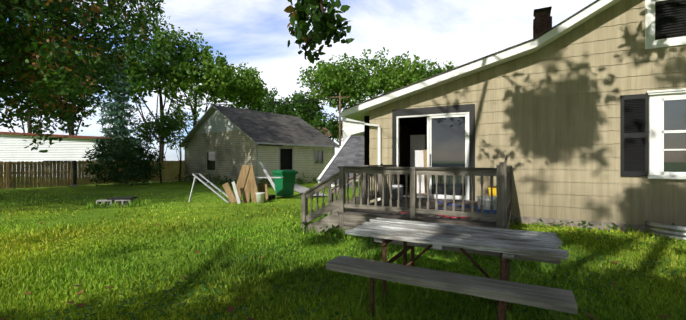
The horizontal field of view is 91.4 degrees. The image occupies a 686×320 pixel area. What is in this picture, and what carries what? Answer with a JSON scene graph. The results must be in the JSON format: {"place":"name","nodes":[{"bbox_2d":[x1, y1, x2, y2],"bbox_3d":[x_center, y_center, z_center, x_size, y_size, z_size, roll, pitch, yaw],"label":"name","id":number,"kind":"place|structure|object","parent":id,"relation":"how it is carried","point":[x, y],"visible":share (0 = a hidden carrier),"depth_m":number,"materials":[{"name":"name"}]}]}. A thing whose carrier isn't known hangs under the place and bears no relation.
{"place":"outdoors","nodes":[
{"label":"outdoors","id":0,"kind":"place"},
{"bbox_2d":[0,0,595,160],"label":"sky","id":1,"kind":"structure","parent":0,"point":[256,33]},
{"bbox_2d":[315,127,332,135],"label":"distant roof","id":2,"kind":"structure","parent":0,"point":[325,133],"depth_m":44.97,"materials":[{"name":"brown"}]},
{"bbox_2d":[0,161,685,319],"bbox_3d":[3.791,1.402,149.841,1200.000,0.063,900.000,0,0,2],"label":"lawn ground","id":3,"kind":"structure","parent":0,"point":[167,188],"depth_m":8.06,"materials":[{"name":"green plant"}]},
{"bbox_2d":[0,41,75,132],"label":"tree leaves","id":4,"kind":"object","parent":3,"relation":"on","point":[35,121],"depth_m":34.84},
{"bbox_2d":[44,161,77,186],"bbox_3d":[-14.571,0.741,17.319,0.240,1.420,1.340,0,0,42],"label":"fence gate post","id":5,"kind":"object","parent":3,"relation":"on","point":[74,175],"visible":0.86,"depth_m":17.65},
{"bbox_2d":[0,0,128,152],"bbox_3d":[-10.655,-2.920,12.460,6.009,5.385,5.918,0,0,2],"label":"maple leaves","id":6,"kind":"object","parent":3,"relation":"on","point":[15,88],"visible":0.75,"depth_m":11.09,"materials":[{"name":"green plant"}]},
{"bbox_2d":[0,23,137,134],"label":"tree leaves","id":7,"kind":"object","parent":3,"relation":"on","point":[97,99],"depth_m":36.30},
{"bbox_2d":[0,132,139,177],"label":"neighbour garage","id":8,"kind":"structure","parent":3,"relation":"on","point":[67,148],"depth_m":27.46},
{"bbox_2d":[0,0,165,134],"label":"maple leaves","id":9,"kind":"object","parent":3,"relation":"on","point":[59,12],"visible":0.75,"depth_m":12.13,"materials":[{"name":"green plant"}]},
{"bbox_2d":[0,160,184,189],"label":"fence","id":10,"kind":"object","parent":3,"relation":"on","point":[31,174],"visible":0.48,"depth_m":17.23,"materials":[{"name":"wood"}]},
{"bbox_2d":[96,197,136,205],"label":"concrete blocks","id":11,"kind":"object","parent":3,"relation":"on","point":[122,200],"depth_m":10.10,"materials":[{"name":"concrete"}]},
{"bbox_2d":[91,49,143,160],"bbox_3d":[-17.719,-3.700,26.381,4.374,10.200,4.582,0,0,2],"label":"spruce","id":12,"kind":"object","parent":3,"relation":"on","point":[122,121],"depth_m":26.04,"materials":[{"name":"green plant"}]},
{"bbox_2d":[80,134,165,185],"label":"shrub leaves","id":13,"kind":"object","parent":3,"relation":"on","point":[122,154],"visible":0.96,"depth_m":18.02,"materials":[{"name":"green plant"}]},
{"bbox_2d":[99,16,210,160],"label":"tree leaves","id":14,"kind":"object","parent":3,"relation":"on","point":[138,76],"depth_m":31.43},
{"bbox_2d":[130,109,184,182],"bbox_3d":[-11.014,-0.689,19.997,3.289,4.591,2.764,0,0,2],"label":"tree","id":15,"kind":"object","parent":3,"relation":"on","point":[165,122],"depth_m":19.53,"materials":[{"name":"green plant"}]},
{"bbox_2d":[148,103,199,181],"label":"tree leaves","id":16,"kind":"object","parent":3,"relation":"on","point":[184,115],"depth_m":21.88,"materials":[{"name":"green plant"}]},
{"bbox_2d":[156,24,241,133],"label":"tree leaves","id":17,"kind":"object","parent":3,"relation":"on","point":[223,70],"depth_m":34.02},
{"bbox_2d":[188,162,282,203],"bbox_3d":[-3.150,0.752,13.286,2.997,1.403,5.079,0,0,14],"label":"scrap lumber pile","id":18,"kind":"object","parent":3,"relation":"on","point":[246,185],"visible":0.96,"depth_m":11.12,"materials":[{"name":"brown wood"}]},
{"bbox_2d":[207,62,270,111],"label":"tree leaves","id":19,"kind":"object","parent":3,"relation":"on","point":[252,89],"depth_m":39.12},
{"bbox_2d":[175,173,320,186],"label":"garage weeds","id":20,"kind":"object","parent":3,"relation":"on","point":[230,181],"visible":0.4,"depth_m":19.44,"materials":[{"name":"green plant"}]},
{"bbox_2d":[178,104,339,185],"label":"garage","id":21,"kind":"structure","parent":3,"relation":"on","point":[227,142],"depth_m":20.01,"materials":[{"name":"beige wood"}]},
{"bbox_2d":[244,86,294,114],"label":"tree leaves","id":22,"kind":"object","parent":3,"relation":"on","point":[268,109],"depth_m":49.06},
{"bbox_2d":[271,170,297,195],"bbox_3d":[-2.189,0.861,12.665,0.620,0.960,0.830,0,0,40],"label":"wheelie bin","id":23,"kind":"object","parent":3,"relation":"on","point":[284,185],"visible":1,"depth_m":12.45,"materials":[{"name":"green plastic"}]},
{"bbox_2d":[271,90,333,123],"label":"tree leaves","id":24,"kind":"object","parent":3,"relation":"on","point":[302,111],"depth_m":47.25,"materials":[{"name":"green plant"}]},
{"bbox_2d":[294,184,327,195],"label":"garage walk","id":25,"kind":"structure","parent":3,"relation":"on","point":[303,189],"depth_m":15.39,"materials":[{"name":"grey concrete"}]},
{"bbox_2d":[297,0,336,50],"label":"branch","id":26,"kind":"object","parent":3,"relation":"on","point":[322,9],"visible":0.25,"depth_m":4.86,"materials":[{"name":"brown wood"}]},
{"bbox_2d":[284,0,353,63],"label":"tree leaves","id":27,"kind":"object","parent":26,"relation":"attached to","point":[301,10],"visible":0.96,"depth_m":4.81,"materials":[{"name":"green plant"}]},
{"bbox_2d":[308,114,342,142],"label":"tree leaves","id":28,"kind":"object","parent":3,"relation":"on","point":[330,125],"depth_m":44.80,"materials":[{"name":"green plant"}]},
{"bbox_2d":[0,222,674,319],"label":"fallen leaves","id":29,"kind":"object","parent":3,"relation":"on","point":[230,308],"visible":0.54,"depth_m":3.13,"materials":[{"name":"green plant"}]},
{"bbox_2d":[330,93,348,145],"bbox_3d":[-0.352,-3.200,38.900,2.200,9.200,0.320,0,0,2],"label":"utility pole","id":30,"kind":"object","parent":3,"relation":"on","point":[339,97],"visible":0.76,"depth_m":38.80,"materials":[{"name":"brown wood"}]},
{"bbox_2d":[176,96,347,104],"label":"power lines","id":31,"kind":"object","parent":30,"relation":"attached to","point":[280,102],"visible":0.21,"depth_m":43.59,"materials":[{"name":"black metal"}]},
{"bbox_2d":[317,118,363,186],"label":"neighbouring house","id":32,"kind":"structure","parent":3,"relation":"on","point":[350,152],"depth_m":19.29,"materials":[{"name":"white paint"}]},
{"bbox_2d":[297,47,412,112],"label":"tree leaves","id":33,"kind":"object","parent":3,"relation":"on","point":[327,79],"depth_m":42.66,"materials":[{"name":"green plant"}]},
{"bbox_2d":[40,223,685,319],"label":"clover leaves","id":34,"kind":"object","parent":3,"relation":"on","point":[276,284],"visible":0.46,"depth_m":3.69,"materials":[{"name":"green plant"}]},
{"bbox_2d":[301,162,511,236],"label":"deck","id":35,"kind":"structure","parent":3,"relation":"on","point":[388,206],"depth_m":5.85,"materials":[{"name":"grey wood"}]},
{"bbox_2d":[392,185,403,199],"bbox_3d":[1.326,0.778,8.147,0.288,0.340,0.288,0,0,28],"label":"grey bucket","id":36,"kind":"object","parent":35,"relation":"on","point":[394,191],"visible":0.88,"depth_m":8.04,"materials":[{"name":"grey"}]},
{"bbox_2d":[399,212,467,217],"bbox_3d":[2.025,0.935,5.816,1.973,0.019,0.724,0,0,-10],"label":"red hose","id":37,"kind":"object","parent":35,"relation":"on","point":[442,215],"visible":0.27,"depth_m":5.51,"materials":[{"name":"red rubber"}]},
{"bbox_2d":[438,201,477,209],"bbox_3d":[2.254,0.935,6.808,0.841,0.021,1.908,0,0,-4],"label":"blue hose","id":38,"kind":"object","parent":35,"relation":"on","point":[452,205],"visible":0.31,"depth_m":6.83,"materials":[{"name":"blue rubber"}]},
{"bbox_2d":[477,196,495,221],"bbox_3d":[2.284,0.763,5.290,0.308,0.370,0.308,0,0,28],"label":"storage bin","id":39,"kind":"object","parent":35,"relation":"on","point":[486,203],"visible":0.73,"depth_m":5.17,"materials":[{"name":"white"}]},
{"bbox_2d":[488,186,495,195],"bbox_3d":[3.329,0.768,7.226,0.324,0.360,0.444,0,0,28],"label":"container","id":40,"kind":"object","parent":35,"relation":"on","point":[494,190],"visible":0.29,"depth_m":7.09,"materials":[{"name":"yellow plastic"}]},
{"bbox_2d":[381,51,456,90],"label":"tree leaves","id":41,"kind":"object","parent":3,"relation":"on","point":[414,77],"depth_m":41.32,"materials":[{"name":"green plant"}]},
{"bbox_2d":[326,218,577,319],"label":"picnic table","id":42,"kind":"object","parent":3,"relation":"on","point":[505,245],"visible":1,"depth_m":2.85,"materials":[{"name":"grey wood"}]},
{"bbox_2d":[283,213,674,260],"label":"weeds","id":43,"kind":"object","parent":3,"relation":"on","point":[289,227],"visible":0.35,"depth_m":6.33,"materials":[{"name":"green plant"}]},
{"bbox_2d":[340,0,685,232],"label":"house","id":44,"kind":"structure","parent":3,"relation":"on","point":[578,117],"depth_m":6.96,"materials":[{"name":"beige wood"}]},
{"bbox_2d":[645,220,685,239],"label":"well window","id":45,"kind":"structure","parent":3,"relation":"on","point":[678,232],"depth_m":5.95,"materials":[{"name":"silver metal"}]}
]}

